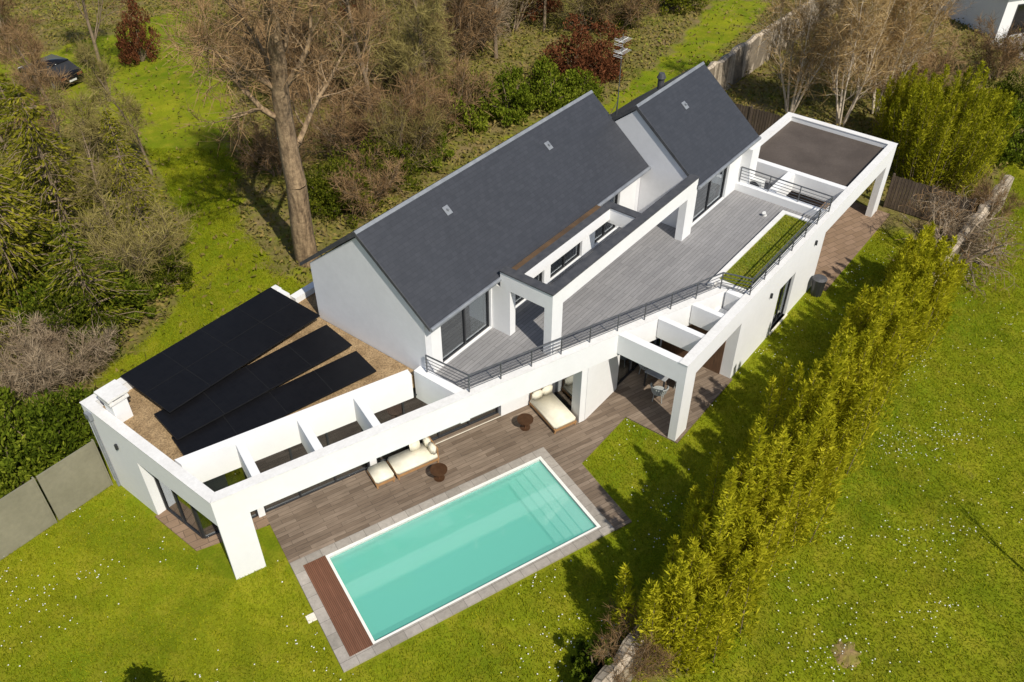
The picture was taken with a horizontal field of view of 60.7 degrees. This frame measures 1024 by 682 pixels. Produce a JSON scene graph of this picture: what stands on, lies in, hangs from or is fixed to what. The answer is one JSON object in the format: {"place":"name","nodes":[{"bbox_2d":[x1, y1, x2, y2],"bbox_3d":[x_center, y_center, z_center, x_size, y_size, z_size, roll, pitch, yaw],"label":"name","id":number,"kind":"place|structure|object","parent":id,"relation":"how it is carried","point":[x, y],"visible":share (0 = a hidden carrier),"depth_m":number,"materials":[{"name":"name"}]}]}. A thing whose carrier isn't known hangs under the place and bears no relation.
{"place":"outdoors","nodes":[
{"label":"outdoors","id":0,"kind":"place"},
{"bbox_2d":[155,506,269,550],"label":"side paving","id":1,"kind":"structure","parent":0,"point":[182,531],"depth_m":28.41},
{"bbox_2d":[0,0,1023,681],"bbox_3d":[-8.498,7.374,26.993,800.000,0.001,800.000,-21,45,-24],"label":"ground","id":2,"kind":"structure","parent":0,"point":[216,558],"depth_m":28.97,"materials":[{"name":"plant"}]},
{"bbox_2d":[0,386,35,472],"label":"laurel bush","id":3,"kind":"object","parent":2,"relation":"on","point":[7,394],"visible":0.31,"depth_m":30.48,"materials":[{"name":"green plant"}]},
{"bbox_2d":[0,0,56,120],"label":"bare tree","id":4,"kind":"object","parent":2,"relation":"on","point":[2,31],"visible":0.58,"depth_m":47.57,"materials":[{"name":"brown plant"}]},
{"bbox_2d":[0,425,66,504],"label":"laurel bush","id":5,"kind":"object","parent":2,"relation":"on","point":[8,483],"visible":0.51,"depth_m":28.61,"materials":[{"name":"green plant"}]},
{"bbox_2d":[0,140,69,223],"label":"conifer tree","id":6,"kind":"object","parent":2,"relation":"on","point":[9,202],"visible":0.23,"depth_m":41.58,"materials":[{"name":"green plant"}]},
{"bbox_2d":[0,295,70,408],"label":"bare shrub","id":7,"kind":"object","parent":2,"relation":"on","point":[3,325],"visible":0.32,"depth_m":33.26,"materials":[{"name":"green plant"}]},
{"bbox_2d":[0,310,77,405],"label":"bare shrub","id":8,"kind":"object","parent":2,"relation":"on","point":[19,370],"visible":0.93,"depth_m":32.04,"materials":[{"name":"grey plant"}]},
{"bbox_2d":[0,12,81,192],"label":"bare tree","id":9,"kind":"object","parent":2,"relation":"on","point":[36,66],"visible":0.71,"depth_m":39.87,"materials":[{"name":"brown plant"}]},
{"bbox_2d":[0,219,85,317],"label":"evergreen bush","id":10,"kind":"object","parent":2,"relation":"on","point":[29,276],"visible":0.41,"depth_m":36.46,"materials":[{"name":"green plant"}]},
{"bbox_2d":[0,163,93,342],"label":"conifer tree","id":11,"kind":"object","parent":2,"relation":"on","point":[6,220],"visible":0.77,"depth_m":35.26,"materials":[{"name":"green plant"}]},
{"bbox_2d":[0,274,98,361],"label":"laurel bush","id":12,"kind":"object","parent":2,"relation":"on","point":[25,300],"visible":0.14,"depth_m":34.60,"materials":[{"name":"green plant"}]},
{"bbox_2d":[0,388,99,486],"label":"laurel bush","id":13,"kind":"object","parent":2,"relation":"on","point":[56,440],"visible":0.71,"depth_m":29.44,"materials":[{"name":"green plant"}]},
{"bbox_2d":[18,54,84,88],"bbox_3d":[-29.045,-17.062,54.948,4.185,1.500,2.080,20,44,23],"label":"parked car","id":14,"kind":"object","parent":2,"relation":"on","point":[61,62],"visible":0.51,"depth_m":54.16,"materials":[{"name":"metal"}]},
{"bbox_2d":[0,73,107,216],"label":"conifer tree","id":15,"kind":"object","parent":2,"relation":"on","point":[3,82],"visible":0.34,"depth_m":41.16,"materials":[{"name":"green plant"}]},
{"bbox_2d":[0,439,112,559],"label":"panel fence","id":16,"kind":"object","parent":2,"relation":"on","point":[75,480],"visible":1,"depth_m":28.08,"materials":[{"name":"concrete"}]},
{"bbox_2d":[0,79,127,281],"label":"conifer tree","id":17,"kind":"object","parent":2,"relation":"on","point":[36,138],"visible":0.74,"depth_m":37.21,"materials":[{"name":"green plant"}]},
{"bbox_2d":[4,312,125,388],"bbox_3d":[-16.861,0.514,32.998,4.046,2.969,3.282,17,43,19],"label":"bare shrub","id":18,"kind":"object","parent":2,"relation":"on","point":[58,358],"visible":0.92,"depth_m":32.83,"materials":[{"name":"grey plant"}]},
{"bbox_2d":[38,380,100,450],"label":"laurel bush","id":19,"kind":"object","parent":2,"relation":"on","point":[78,393],"visible":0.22,"depth_m":30.68,"materials":[{"name":"green plant"}]},
{"bbox_2d":[21,283,125,374],"bbox_3d":[-17.389,-0.746,34.302,3.496,3.214,4.355,-32,49,-32],"label":"evergreen bush","id":20,"kind":"object","parent":2,"relation":"on","point":[55,310],"visible":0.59,"depth_m":33.85,"materials":[{"name":"plant"}]},
{"bbox_2d":[37,81,142,236],"bbox_3d":[-18.378,-7.715,38.975,3.850,7.836,4.234,7,40,8],"label":"bare tree","id":21,"kind":"object","parent":2,"relation":"on","point":[89,136],"visible":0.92,"depth_m":38.25,"materials":[{"name":"brown plant"}]},
{"bbox_2d":[37,219,165,368],"bbox_3d":[-16.750,-2.344,34.219,5.174,5.600,5.035,-20,44,-23],"label":"conifer tree","id":22,"kind":"object","parent":2,"relation":"on","point":[77,244],"visible":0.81,"depth_m":33.97,"materials":[{"name":"green plant"}]},
{"bbox_2d":[75,0,134,101],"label":"bare tree","id":23,"kind":"object","parent":2,"relation":"on","point":[93,37],"visible":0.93,"depth_m":50.40,"materials":[{"name":"brown plant"}]},
{"bbox_2d":[66,38,160,175],"bbox_3d":[-19.717,-11.612,43.620,3.583,7.836,3.257,10,41,12],"label":"bare tree","id":24,"kind":"object","parent":2,"relation":"on","point":[89,61],"visible":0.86,"depth_m":42.77,"materials":[{"name":"brown plant"}]},
{"bbox_2d":[75,260,165,323],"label":"laurel bush","id":25,"kind":"object","parent":2,"relation":"on","point":[129,286],"visible":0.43,"depth_m":36.15,"materials":[{"name":"green plant"}]},
{"bbox_2d":[70,186,200,301],"bbox_3d":[-15.838,-4.234,37.193,5.058,4.881,6.188,27,47,29],"label":"bare shrub","id":26,"kind":"object","parent":2,"relation":"on","point":[123,241],"visible":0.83,"depth_m":36.75,"materials":[{"name":"brown plant"}]},
{"bbox_2d":[114,0,161,66],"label":"russet tree","id":27,"kind":"object","parent":2,"relation":"on","point":[129,50],"visible":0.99,"depth_m":56.46,"materials":[{"name":"red plant"}]},
{"bbox_2d":[97,107,189,254],"bbox_3d":[-17.176,-7.343,39.364,3.583,6.856,4.169,1,40,1],"label":"conifer tree","id":28,"kind":"object","parent":2,"relation":"on","point":[141,198],"visible":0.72,"depth_m":39.24,"materials":[{"name":"green plant"}]},
{"bbox_2d":[131,242,195,296],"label":"evergreen bush","id":29,"kind":"object","parent":2,"relation":"on","point":[169,274],"visible":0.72,"depth_m":37.88,"materials":[{"name":"green plant"}]},
{"bbox_2d":[197,0,307,80],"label":"bare shrub","id":30,"kind":"object","parent":2,"relation":"on","point":[263,44],"visible":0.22,"depth_m":53.09,"materials":[{"name":"brown plant"}]},
{"bbox_2d":[233,131,275,167],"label":"laurel bush","id":31,"kind":"object","parent":2,"relation":"on","point":[249,144],"visible":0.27,"depth_m":46.65,"materials":[{"name":"green plant"}]},
{"bbox_2d":[212,101,319,184],"bbox_3d":[-12.559,-10.103,44.737,5.491,4.170,5.222,-13,42,-15],"label":"bare shrub","id":32,"kind":"object","parent":2,"relation":"on","point":[273,150],"visible":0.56,"depth_m":44.65,"materials":[{"name":"brown plant"}]},
{"bbox_2d":[146,0,389,267],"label":"bare tree","id":33,"kind":"object","parent":2,"relation":"on","point":[278,83],"visible":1,"depth_m":32.95,"materials":[{"name":"brown plant"}]},
{"bbox_2d":[228,3,343,104],"bbox_3d":[-13.263,-16.840,51.608,7.180,5.733,7.550,-10,41,-12],"label":"bare shrub","id":34,"kind":"object","parent":2,"relation":"on","point":[296,53],"visible":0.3,"depth_m":50.45,"materials":[{"name":"brown plant"}]},
{"bbox_2d":[305,162,347,222],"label":"evergreen bush","id":35,"kind":"object","parent":2,"relation":"on","point":[315,205],"visible":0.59,"depth_m":42.41,"materials":[{"name":"green plant"}]},
{"bbox_2d":[280,1,387,101],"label":"bare shrub","id":36,"kind":"object","parent":2,"relation":"on","point":[328,64],"visible":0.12,"depth_m":51.20,"materials":[{"name":"brown plant"}]},
{"bbox_2d":[289,68,397,157],"bbox_3d":[-8.973,-11.613,45.765,6.863,5.212,6.527,-3,40,-3],"label":"bare shrub","id":37,"kind":"object","parent":2,"relation":"on","point":[339,116],"visible":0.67,"depth_m":45.66,"materials":[{"name":"brown plant"}]},
{"bbox_2d":[310,145,389,227],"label":"evergreen bush","id":38,"kind":"object","parent":2,"relation":"on","point":[323,194],"visible":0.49,"depth_m":42.08,"materials":[{"name":"green plant"}]},
{"bbox_2d":[299,0,403,126],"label":"bare tree","id":39,"kind":"object","parent":2,"relation":"on","point":[348,10],"visible":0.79,"depth_m":47.02,"materials":[{"name":"brown plant"}]},
{"bbox_2d":[324,138,408,220],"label":"bare shrub","id":40,"kind":"object","parent":2,"relation":"on","point":[383,181],"visible":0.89,"depth_m":41.92,"materials":[{"name":"brown plant"}]},
{"bbox_2d":[327,0,407,88],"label":"russet tree","id":41,"kind":"object","parent":2,"relation":"on","point":[340,9],"visible":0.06,"depth_m":53.62,"materials":[{"name":"brown plant"}]},
{"bbox_2d":[304,0,456,106],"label":"bare shrub","id":42,"kind":"object","parent":2,"relation":"on","point":[382,61],"visible":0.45,"depth_m":49.47,"materials":[{"name":"brown plant"}]},
{"bbox_2d":[354,128,422,195],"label":"evergreen bush","id":43,"kind":"object","parent":2,"relation":"on","point":[394,152],"visible":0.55,"depth_m":44.05,"materials":[{"name":"green plant"}]},
{"bbox_2d":[338,63,459,162],"bbox_3d":[-5.991,-11.941,46.155,6.527,5.212,6.863,0,40,0],"label":"bare shrub","id":44,"kind":"object","parent":2,"relation":"on","point":[407,97],"visible":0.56,"depth_m":45.17,"materials":[{"name":"brown plant"}]},
{"bbox_2d":[357,92,457,178],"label":"bare shrub","id":45,"kind":"object","parent":2,"relation":"on","point":[397,132],"visible":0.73,"depth_m":44.17,"materials":[{"name":"brown plant"}]},
{"bbox_2d":[384,0,457,115],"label":"bare tree","id":46,"kind":"object","parent":2,"relation":"on","point":[424,18],"visible":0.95,"depth_m":47.17,"materials":[{"name":"brown plant"}]},
{"bbox_2d":[403,126,454,174],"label":"laurel bush","id":47,"kind":"object","parent":2,"relation":"on","point":[449,154],"visible":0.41,"depth_m":46.13,"materials":[{"name":"green plant"}]},
{"bbox_2d":[391,0,509,66],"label":"bare shrub","id":48,"kind":"object","parent":2,"relation":"on","point":[460,26],"visible":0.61,"depth_m":55.20,"materials":[{"name":"brown plant"}]},
{"bbox_2d":[290,447,614,671],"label":"swimming pool","id":49,"kind":"structure","parent":2,"relation":"in","point":[353,643],"depth_m":27.05,"materials":[{"name":"stone"}]},
{"bbox_2d":[330,461,594,640],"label":"pool water","id":50,"kind":"structure","parent":49,"relation":"in","point":[394,579],"depth_m":27.96,"materials":[{"name":"liquid"}]},
{"bbox_2d":[412,52,503,133],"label":"bare shrub","id":51,"kind":"object","parent":2,"relation":"on","point":[440,101],"visible":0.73,"depth_m":48.57,"materials":[{"name":"brown plant"}]},
{"bbox_2d":[433,68,504,136],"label":"laurel bush","id":52,"kind":"object","parent":2,"relation":"on","point":[479,123],"visible":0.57,"depth_m":49.29,"materials":[{"name":"green plant"}]},
{"bbox_2d":[439,0,520,48],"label":"bare shrub","id":53,"kind":"object","parent":2,"relation":"on","point":[500,12],"visible":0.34,"depth_m":57.30,"materials":[{"name":"brown plant"}]},
{"bbox_2d":[79,62,897,579],"bbox_3d":[2.211,-3.857,34.179,14.450,8.170,33.500,27,47,28],"label":"villa","id":54,"kind":"object","parent":2,"relation":"on","point":[585,250],"visible":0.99,"depth_m":30.92,"materials":[{"name":"paint"}]},
{"bbox_2d":[153,476,203,538],"bbox_3d":[-10.678,4.978,27.788,1.960,2.550,0.094,27,47,28],"label":"window","id":55,"kind":"structure","parent":54,"relation":"in","point":[182,518],"depth_m":28.29,"materials":[{"name":"black glass"}]},
{"bbox_2d":[120,287,319,412],"bbox_3d":[-9.803,0.295,29.935,2.700,0.464,6.232,27,47,28],"label":"solar array","id":56,"kind":"object","parent":54,"relation":"on","point":[173,377],"visible":1,"depth_m":29.59,"materials":[{"name":"glass"}]},
{"bbox_2d":[154,325,351,440],"bbox_3d":[-8.360,1.332,28.808,6.476,0.324,1.533,-31,49,-32],"label":"solar array","id":57,"kind":"object","parent":54,"relation":"on","point":[247,383],"visible":1,"depth_m":28.61,"materials":[{"name":"glass"}]},
{"bbox_2d":[171,351,375,455],"bbox_3d":[-7.484,2.042,28.056,6.537,0.204,1.308,-27,47,-28],"label":"solar array","id":58,"kind":"object","parent":54,"relation":"on","point":[279,402],"visible":0.98,"depth_m":28.03,"materials":[{"name":"glass"}]},
{"bbox_2d":[264,428,369,512],"bbox_3d":[-6.576,4.057,28.886,3.780,2.550,0.094,-21,45,-24],"label":"window","id":59,"kind":"structure","parent":54,"relation":"in","point":[326,434],"depth_m":29.50,"materials":[{"name":"black glass"}]},
{"bbox_2d":[376,392,497,462],"bbox_3d":[-2.641,2.507,30.733,4.950,2.550,0.094,-21,45,-24],"label":"window","id":60,"kind":"structure","parent":54,"relation":"in","point":[402,404],"depth_m":31.72,"materials":[{"name":"black glass"}]},
{"bbox_2d":[443,290,488,361],"bbox_3d":[-1.640,-0.690,29.798,0.094,2.090,2.600,27,47,28],"label":"window","id":61,"kind":"structure","parent":54,"relation":"in","point":[465,342],"depth_m":30.34,"materials":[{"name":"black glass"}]},
{"bbox_2d":[692,168,726,222],"bbox_3d":[8.232,-6.330,36.573,0.094,2.020,2.850,27,47,28],"label":"window","id":62,"kind":"structure","parent":54,"relation":"in","point":[706,208],"depth_m":37.17,"materials":[{"name":"black metal"}]},
{"bbox_2d":[771,277,791,325],"bbox_3d":[10.959,-1.637,35.866,0.094,2.200,1.500,27,47,28],"label":"window","id":63,"kind":"structure","parent":54,"relation":"in","point":[776,317],"depth_m":36.22,"materials":[{"name":"black metal"}]},
{"bbox_2d":[266,345,731,563],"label":"deck","id":64,"kind":"structure","parent":2,"relation":"on","point":[301,527],"depth_m":30.70,"materials":[{"name":"brown wood"}]},
{"bbox_2d":[367,461,394,488],"bbox_3d":[-4.487,4.559,29.952,0.700,0.400,0.800,-21,45,-24],"label":"footstool","id":65,"kind":"object","parent":64,"relation":"on","point":[380,473],"visible":1,"depth_m":29.76,"materials":[{"name":"fabric"}]},
{"bbox_2d":[387,436,439,479],"bbox_3d":[-3.443,3.983,30.343,1.620,0.780,0.850,-21,45,-24],"label":"daybed","id":66,"kind":"object","parent":64,"relation":"on","point":[403,463],"visible":0.98,"depth_m":30.25,"materials":[{"name":"fabric"}]},
{"bbox_2d":[430,463,446,481],"bbox_3d":[-2.499,4.541,29.950,0.600,0.430,0.600,-21,45,-24],"label":"side table","id":67,"kind":"object","parent":64,"relation":"on","point":[438,471],"visible":1,"depth_m":29.84,"materials":[{"name":"brown wood"}]},
{"bbox_2d":[529,384,576,433],"bbox_3d":[1.496,2.452,32.167,0.950,0.780,1.750,-22,45,-24],"label":"daybed","id":68,"kind":"object","parent":64,"relation":"on","point":[550,408],"visible":0.99,"depth_m":32.12,"materials":[{"name":"fabric"}]},
{"bbox_2d":[479,62,537,126],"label":"laurel bush","id":69,"kind":"object","parent":2,"relation":"on","point":[518,99],"visible":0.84,"depth_m":50.59,"materials":[{"name":"green plant"}]},
{"bbox_2d":[474,0,547,32],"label":"bare shrub","id":70,"kind":"object","parent":2,"relation":"on","point":[515,23],"visible":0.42,"depth_m":60.90,"materials":[{"name":"brown plant"}]},
{"bbox_2d":[0,0,1023,494],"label":"undergrowth","id":71,"kind":"object","parent":2,"relation":"on","point":[314,160],"visible":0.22,"depth_m":53.74,"materials":[{"name":"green plant"}]},
{"bbox_2d":[0,238,1023,681],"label":"daisies","id":72,"kind":"object","parent":2,"relation":"on","point":[656,538],"visible":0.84,"depth_m":27.05,"materials":[{"name":"white plant"}]},
{"bbox_2d":[507,0,563,20],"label":"russet tree","id":73,"kind":"object","parent":2,"relation":"on","point":[549,5],"visible":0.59,"depth_m":62.90,"materials":[{"name":"plant"}]},
{"bbox_2d":[519,55,584,114],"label":"laurel bush","id":74,"kind":"object","parent":2,"relation":"on","point":[550,94],"visible":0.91,"depth_m":51.61,"materials":[{"name":"green plant"}]},
{"bbox_2d":[531,13,616,83],"bbox_3d":[3.844,-17.862,53.678,5.400,4.544,4.752,0,40,0],"label":"russet tree","id":75,"kind":"object","parent":2,"relation":"on","point":[580,52],"visible":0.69,"depth_m":53.03,"materials":[{"name":"red plant"}]},
{"bbox_2d":[566,67,604,101],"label":"laurel bush","id":76,"kind":"object","parent":2,"relation":"on","point":[582,84],"visible":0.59,"depth_m":52.43,"materials":[{"name":"green plant"}]},
{"bbox_2d":[549,0,631,32],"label":"bare shrub","id":77,"kind":"object","parent":2,"relation":"on","point":[577,5],"visible":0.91,"depth_m":59.79,"materials":[{"name":"brown plant"}]},
{"bbox_2d":[570,638,614,681],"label":"ivy bush","id":78,"kind":"object","parent":2,"relation":"on","point":[583,670],"visible":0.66,"depth_m":23.94,"materials":[{"name":"green plant"}]},
{"bbox_2d":[577,19,630,84],"bbox_3d":[5.694,-18.549,55.175,3.672,3.635,4.172,0,40,0],"label":"russet tree","id":79,"kind":"object","parent":2,"relation":"on","point":[608,52],"visible":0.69,"depth_m":54.79,"materials":[{"name":"brown plant"}]},
{"bbox_2d":[581,0,643,31],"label":"evergreen bush","id":80,"kind":"object","parent":2,"relation":"on","point":[622,18],"visible":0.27,"depth_m":61.66,"materials":[{"name":"green plant"}]},
{"bbox_2d":[584,0,659,35],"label":"bare shrub","id":81,"kind":"object","parent":2,"relation":"on","point":[630,10],"visible":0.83,"depth_m":60.18,"materials":[{"name":"brown plant"}]},
{"bbox_2d":[581,594,680,681],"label":"bare shrub","id":82,"kind":"object","parent":2,"relation":"on","point":[645,653],"visible":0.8,"depth_m":23.46,"materials":[{"name":"grey plant"}]},
{"bbox_2d":[651,0,708,14],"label":"evergreen bush","id":83,"kind":"object","parent":2,"relation":"on","point":[676,5],"visible":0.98,"depth_m":64.11,"materials":[{"name":"green plant"}]},
{"bbox_2d":[735,103,781,135],"bbox_3d":[13.243,-12.246,48.913,7.800,1.880,0.110,27,47,28],"label":"wooden fence","id":84,"kind":"object","parent":2,"relation":"on","point":[761,122],"visible":0.21,"depth_m":48.46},
{"bbox_2d":[707,0,841,89],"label":"stone wall","id":85,"kind":"structure","parent":2,"relation":"on","point":[738,61],"depth_m":54.95,"materials":[{"name":"stone"}]},
{"bbox_2d":[604,219,969,681],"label":"bamboo hedge","id":86,"kind":"object","parent":2,"relation":"on","point":[768,491],"visible":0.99,"depth_m":26.69,"materials":[{"name":"green plant"}]},
{"bbox_2d":[592,175,1013,681],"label":"stone wall","id":87,"kind":"structure","parent":2,"relation":"on","point":[603,674],"depth_m":23.85,"materials":[{"name":"stone"}]},
{"bbox_2d":[744,0,878,113],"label":"birch tree","id":88,"kind":"object","parent":2,"relation":"on","point":[804,27],"visible":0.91,"depth_m":48.69,"materials":[{"name":"brown plant"}]},
{"bbox_2d":[810,274,827,296],"bbox_3d":[13.269,-2.402,37.921,0.640,0.930,0.624,27,47,28],"label":"dustbin","id":89,"kind":"object","parent":2,"relation":"on","point":[819,281],"visible":1,"depth_m":37.70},
{"bbox_2d":[831,639,860,667],"bbox_3d":[9.566,8.939,25.076,0.898,0.129,1.076,0,40,0],"label":"earth mound","id":90,"kind":"object","parent":2,"relation":"on","point":[850,654],"visible":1,"depth_m":25.01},
{"bbox_2d":[805,0,938,126],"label":"birch tree","id":91,"kind":"object","parent":2,"relation":"on","point":[869,46],"visible":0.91,"depth_m":47.22,"materials":[{"name":"brown plant"}]},
{"bbox_2d":[846,0,964,115],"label":"birch tree","id":92,"kind":"object","parent":2,"relation":"on","point":[920,46],"visible":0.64,"depth_m":47.73,"materials":[{"name":"brown plant"}]},
{"bbox_2d":[869,62,952,143],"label":"bamboo bush","id":93,"kind":"object","parent":2,"relation":"on","point":[901,88],"visible":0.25,"depth_m":47.55,"materials":[{"name":"green plant"}]},
{"bbox_2d":[879,19,972,89],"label":"bare shrub","id":94,"kind":"object","parent":2,"relation":"on","point":[941,61],"visible":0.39,"depth_m":51.32,"materials":[{"name":"brown plant"}]},
{"bbox_2d":[883,173,976,230],"bbox_3d":[20.114,-6.675,42.274,3.900,1.880,0.110,27,47,28],"label":"wooden fence","id":95,"kind":"object","parent":2,"relation":"on","point":[902,189],"visible":0.69,"depth_m":42.49,"materials":[{"name":"wood"}]},
{"bbox_2d":[885,61,1019,196],"bbox_3d":[22.274,-11.175,44.395,6.026,6.381,5.890,20,44,23],"label":"bamboo bush","id":96,"kind":"object","parent":2,"relation":"on","point":[936,144],"visible":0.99,"depth_m":43.66,"materials":[{"name":"green plant"}]},
{"bbox_2d":[886,182,1023,304],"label":"bare shrub","id":97,"kind":"object","parent":2,"relation":"on","point":[990,246],"visible":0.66,"depth_m":38.71,"materials":[{"name":"plant"}]},
{"bbox_2d":[942,207,995,260],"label":"bare shrub","id":98,"kind":"object","parent":2,"relation":"on","point":[977,235],"visible":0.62,"depth_m":39.23,"materials":[{"name":"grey plant"}]},
{"bbox_2d":[932,0,1023,60],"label":"neighbour house","id":99,"kind":"structure","parent":2,"relation":"on","point":[1009,14],"depth_m":60.59,"materials":[{"name":"metal"}]},
{"bbox_2d":[1008,4,1023,34],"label":"window","id":100,"kind":"structure","parent":99,"relation":"in","point":[1019,14],"depth_m":60.28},
{"bbox_2d":[951,87,1023,154],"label":"bamboo bush","id":101,"kind":"object","parent":2,"relation":"on","point":[998,99],"visible":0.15,"depth_m":47.03,"materials":[{"name":"green plant"}]},
{"bbox_2d":[957,9,1023,80],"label":"bare shrub","id":102,"kind":"object","parent":2,"relation":"on","point":[1009,51],"visible":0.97,"depth_m":54.23,"materials":[{"name":"brown plant"}]},
{"bbox_2d":[966,167,1023,227],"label":"bare shrub","id":103,"kind":"object","parent":2,"relation":"on","point":[985,187],"visible":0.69,"depth_m":41.16,"materials":[{"name":"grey plant"}]},
{"bbox_2d":[976,99,1023,167],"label":"laurel bush","id":104,"kind":"object","parent":2,"relation":"on","point":[1014,148],"visible":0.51,"depth_m":46.60,"materials":[{"name":"green plant"}]},
{"bbox_2d":[983,70,1023,121],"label":"evergreen bush","id":105,"kind":"object","parent":2,"relation":"on","point":[1009,87],"visible":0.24,"depth_m":50.19,"materials":[{"name":"green plant"}]},
{"bbox_2d":[770,187,889,290],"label":"carport paving","id":106,"kind":"structure","parent":0,"point":[852,230],"depth_m":41.67,"materials":[{"name":"wood"}]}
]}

